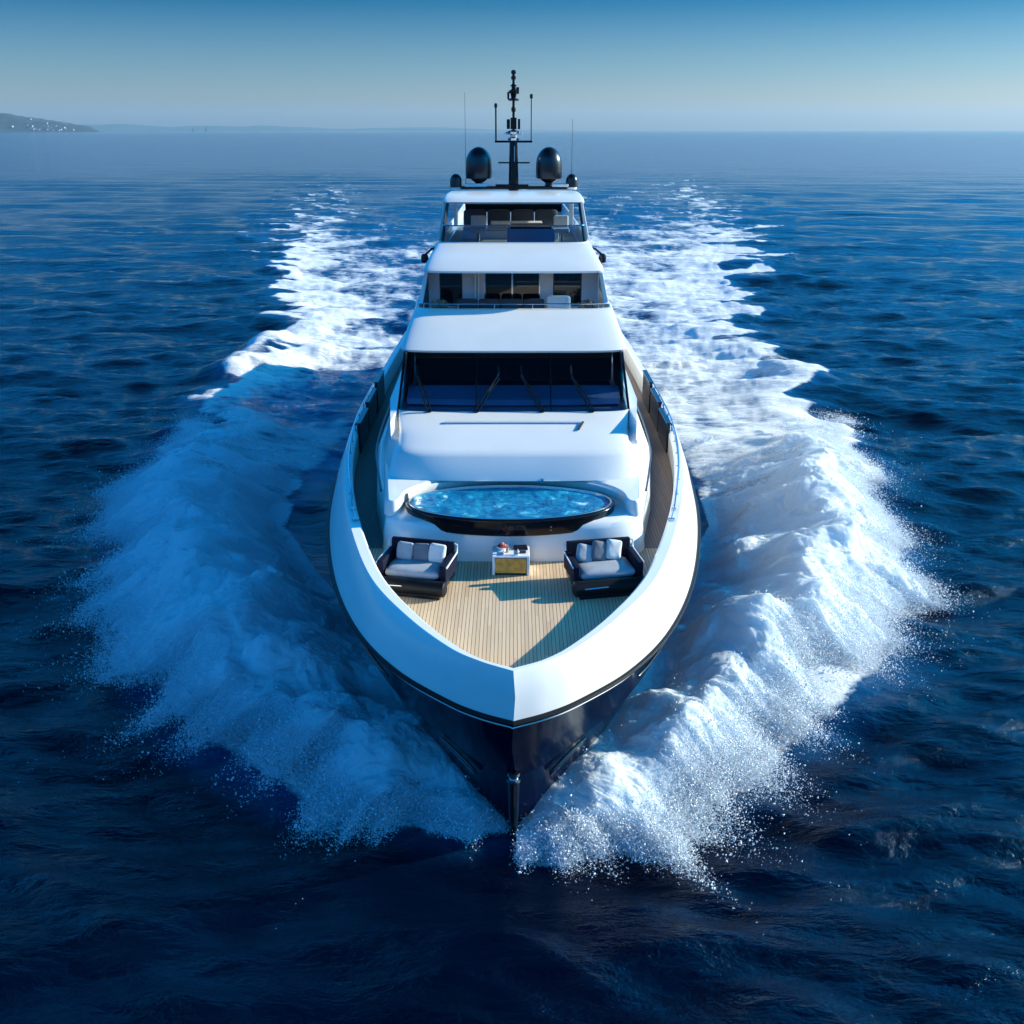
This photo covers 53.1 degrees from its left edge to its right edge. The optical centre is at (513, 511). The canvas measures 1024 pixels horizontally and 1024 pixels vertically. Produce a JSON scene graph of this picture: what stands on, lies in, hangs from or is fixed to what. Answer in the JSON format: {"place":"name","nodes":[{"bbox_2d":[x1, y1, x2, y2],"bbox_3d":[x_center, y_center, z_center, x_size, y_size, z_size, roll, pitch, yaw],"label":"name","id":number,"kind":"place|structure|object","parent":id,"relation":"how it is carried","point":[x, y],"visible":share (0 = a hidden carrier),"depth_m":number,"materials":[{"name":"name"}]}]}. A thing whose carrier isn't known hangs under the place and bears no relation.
{"place":"outdoors","nodes":[
{"label":"outdoors","id":0,"kind":"place"},
{"bbox_2d":[0,113,173,131],"bbox_3d":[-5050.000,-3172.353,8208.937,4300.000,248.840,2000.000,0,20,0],"label":"headland","id":1,"kind":"structure","parent":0,"point":[18,123],"depth_m":7686.82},
{"bbox_2d":[81,124,555,130],"bbox_3d":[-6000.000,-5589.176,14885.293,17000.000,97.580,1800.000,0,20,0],"label":"distant hills","id":2,"kind":"structure","parent":0,"point":[119,127],"depth_m":14346.68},
{"bbox_2d":[430,299,448,307],"bbox_3d":[-2.209,-5.997,30.743,0.579,0.785,0.511,0,20,0],"label":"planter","id":3,"kind":"object","parent":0,"point":[440,305],"visible":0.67,"depth_m":30.63,"materials":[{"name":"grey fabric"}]},
{"bbox_2d":[0,130,1023,1023],"bbox_3d":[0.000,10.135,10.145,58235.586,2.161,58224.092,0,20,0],"label":"sea","id":4,"kind":"structure","parent":0,"point":[762,284],"depth_m":35.98,"materials":[{"name":"liquid"}]},
{"bbox_2d":[3,405,510,898],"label":"spray droplets","id":5,"kind":"object","parent":4,"relation":"in","point":[419,813],"visible":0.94,"depth_m":23.65,"materials":[{"name":"white liquid"}]},
{"bbox_2d":[94,415,506,829],"bbox_3d":[-9.450,-0.032,34.929,10.738,2.451,34.838,-5,21,-13],"label":"bow spray","id":6,"kind":"object","parent":4,"relation":"on","point":[246,548],"visible":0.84,"depth_m":26.32,"materials":[{"name":"white liquid"}]},
{"bbox_2d":[326,70,700,834],"bbox_3d":[0.000,-7.415,38.154,10.879,16.420,45.822,0,20,0],"label":"motor yacht","id":7,"kind":"object","parent":4,"relation":"on","point":[478,434],"visible":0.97,"depth_m":25.41,"materials":[{"name":"white paint"}]},
{"bbox_2d":[361,642,388,677],"bbox_3d":[-3.125,3.032,22.198,0.169,0.248,2.342,-10,22,-24],"label":"hull window","id":8,"kind":"structure","parent":7,"relation":"in","point":[379,666],"depth_m":21.63,"materials":[{"name":"black glass"}]},
{"bbox_2d":[376,536,457,599],"bbox_3d":[-2.152,1.213,22.451,1.680,0.871,1.341,5,21,12],"label":"lounge chair","id":9,"kind":"object","parent":7,"relation":"on","point":[412,578],"visible":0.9,"depth_m":22.22,"materials":[{"name":"black"}]},
{"bbox_2d":[396,541,413,559],"bbox_3d":[-2.406,0.859,22.757,0.380,0.400,0.170,8,2,11],"label":"throw cushion","id":10,"kind":"object","parent":9,"relation":"on","point":[404,550],"visible":1,"depth_m":22.68,"materials":[{"name":"grey fabric"}]},
{"bbox_2d":[413,543,429,560],"bbox_3d":[-2.036,0.889,22.677,0.380,0.400,0.170,2,-2,13],"label":"throw cushion","id":11,"kind":"object","parent":9,"relation":"on","point":[420,551],"visible":1,"depth_m":22.61,"materials":[{"name":"grey fabric"}]},
{"bbox_2d":[428,543,445,562],"bbox_3d":[-1.685,0.908,22.598,0.380,0.420,0.170,9,2,10],"label":"throw cushion","id":12,"kind":"object","parent":9,"relation":"on","point":[437,553],"visible":0.95,"depth_m":22.52,"materials":[{"name":"fabric"}]},
{"bbox_2d":[440,737,477,775],"bbox_3d":[-1.110,4.911,20.596,0.134,0.426,1.135,-18,27,-39],"label":"hull window","id":13,"kind":"structure","parent":7,"relation":"in","point":[453,750],"depth_m":20.49,"materials":[{"name":"black glass"}]},
{"bbox_2d":[471,215,485,224],"bbox_3d":[-1.150,-9.168,33.331,0.520,0.898,0.566,0,20,0],"label":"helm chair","id":14,"kind":"object","parent":7,"relation":"on","point":[478,219],"visible":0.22,"depth_m":33.39,"materials":[{"name":"grey fabric"}]},
{"bbox_2d":[457,298,543,307],"bbox_3d":[-0.400,-6.085,31.099,2.700,0.701,0.829,0,20,0],"label":"sofa","id":15,"kind":"object","parent":7,"relation":"on","point":[510,300],"visible":0.34,"depth_m":31.21,"materials":[{"name":"grey fabric"}]},
{"bbox_2d":[463,209,557,224],"bbox_3d":[-0.100,-9.952,35.377,3.300,0.936,0.849,0,20,0],"label":"sofa","id":16,"kind":"object","parent":7,"relation":"on","point":[545,215],"visible":0.33,"depth_m":35.48,"materials":[{"name":"fabric"}]},
{"bbox_2d":[492,546,529,574],"bbox_3d":[-0.060,1.109,23.276,0.840,0.480,0.620,0,20,0],"label":"drinks table","id":17,"kind":"object","parent":7,"relation":"on","point":[502,564],"visible":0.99,"depth_m":23.05,"materials":[{"name":"white wood"}]},
{"bbox_2d":[503,549,517,554],"bbox_3d":[-0.060,0.903,23.050,0.340,0.060,0.240,0,20,0],"label":"tray","id":18,"kind":"object","parent":17,"relation":"on","point":[512,552],"visible":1,"depth_m":23.04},
{"bbox_2d":[491,221,541,223],"bbox_3d":[0.100,-9.355,34.187,1.700,0.650,0.700,0,20,0],"label":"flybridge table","id":19,"kind":"object","parent":7,"relation":"on","point":[501,222],"visible":0.38,"depth_m":33.78,"materials":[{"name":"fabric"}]},
{"bbox_2d":[546,295,570,307],"bbox_3d":[1.370,-6.115,31.039,0.760,0.798,0.837,0,20,0],"label":"sofa","id":20,"kind":"object","parent":7,"relation":"on","point":[558,299],"visible":0.34,"depth_m":31.15,"materials":[{"name":"fabric"}]},
{"bbox_2d":[554,215,567,224],"bbox_3d":[1.550,-9.168,33.331,0.520,0.898,0.566,0,20,0],"label":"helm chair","id":21,"kind":"object","parent":7,"relation":"on","point":[560,219],"visible":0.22,"depth_m":33.39,"materials":[{"name":"white fabric"}]},
{"bbox_2d":[549,737,586,775],"bbox_3d":[1.110,4.911,20.596,0.134,0.426,1.135,18,27,39],"label":"hull window","id":22,"kind":"structure","parent":7,"relation":"in","point":[574,749],"depth_m":20.49,"materials":[{"name":"black glass"}]},
{"bbox_2d":[563,536,644,599],"bbox_3d":[2.007,1.214,22.450,1.680,0.871,1.341,-4,21,-10],"label":"lounge chair","id":23,"kind":"object","parent":7,"relation":"on","point":[608,578],"visible":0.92,"depth_m":22.20,"materials":[{"name":"black"}]},
{"bbox_2d":[575,543,591,561],"bbox_3d":[1.569,0.911,22.619,0.380,0.400,0.170,12,-7,-16],"label":"throw cushion","id":24,"kind":"object","parent":23,"relation":"on","point":[583,552],"visible":0.99,"depth_m":22.54,"materials":[{"name":"grey fabric"}]},
{"bbox_2d":[591,540,606,560],"bbox_3d":[1.893,0.861,22.668,0.360,0.440,0.170,10,-4,-15],"label":"throw cushion","id":25,"kind":"object","parent":23,"relation":"on","point":[598,550],"visible":1,"depth_m":22.59,"materials":[{"name":"grey fabric"}]},
{"bbox_2d":[606,539,621,558],"bbox_3d":[2.217,0.829,22.723,0.360,0.440,0.170,8,-4,-14],"label":"throw cushion","id":26,"kind":"object","parent":23,"relation":"on","point":[613,549],"visible":1,"depth_m":22.65,"materials":[{"name":"fabric"}]},
{"bbox_2d":[638,642,665,677],"bbox_3d":[3.125,3.032,22.198,0.169,0.248,2.342,10,22,24],"label":"hull window","id":27,"kind":"structure","parent":7,"relation":"in","point":[647,666],"depth_m":21.63,"materials":[{"name":"black glass"}]},
{"bbox_2d":[515,416,934,859],"bbox_3d":[8.641,-0.090,34.678,10.400,2.736,35.356,4,21,11],"label":"bow spray","id":28,"kind":"object","parent":4,"relation":"on","point":[779,501],"visible":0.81,"depth_m":25.82,"materials":[{"name":"white liquid"}]},
{"bbox_2d":[509,407,987,934],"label":"spray droplets","id":29,"kind":"object","parent":4,"relation":"in","point":[581,841],"visible":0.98,"depth_m":23.32,"materials":[{"name":"white liquid"}]},
{"bbox_2d":[0,0,1023,130],"label":"sky","id":30,"kind":"structure","parent":0,"point":[681,65],"materials":[{"name":"blue"}]},
{"bbox_2d":[513,545,527,549],"bbox_3d":[0.160,0.810,23.314,0.300,0.050,0.220,-3,21,-7],"label":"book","id":31,"kind":"object","parent":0,"point":[520,547],"visible":1,"depth_m":23.25,"materials":[{"name":"black paper"}]},
{"bbox_2d":[510,223,551,224],"bbox_3d":[0.550,-8.745,32.386,1.500,0.725,0.500,0,20,0],"label":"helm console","id":32,"kind":"object","parent":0,"point":[530,224],"visible":0.09,"depth_m":32.32,"materials":[{"name":"black"}]},
{"bbox_2d":[578,299,594,307],"bbox_3d":[2.212,-6.009,30.755,0.566,0.798,0.450,0,20,0],"label":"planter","id":33,"kind":"object","parent":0,"point":[586,305],"visible":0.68,"depth_m":30.63,"materials":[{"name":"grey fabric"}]}
]}

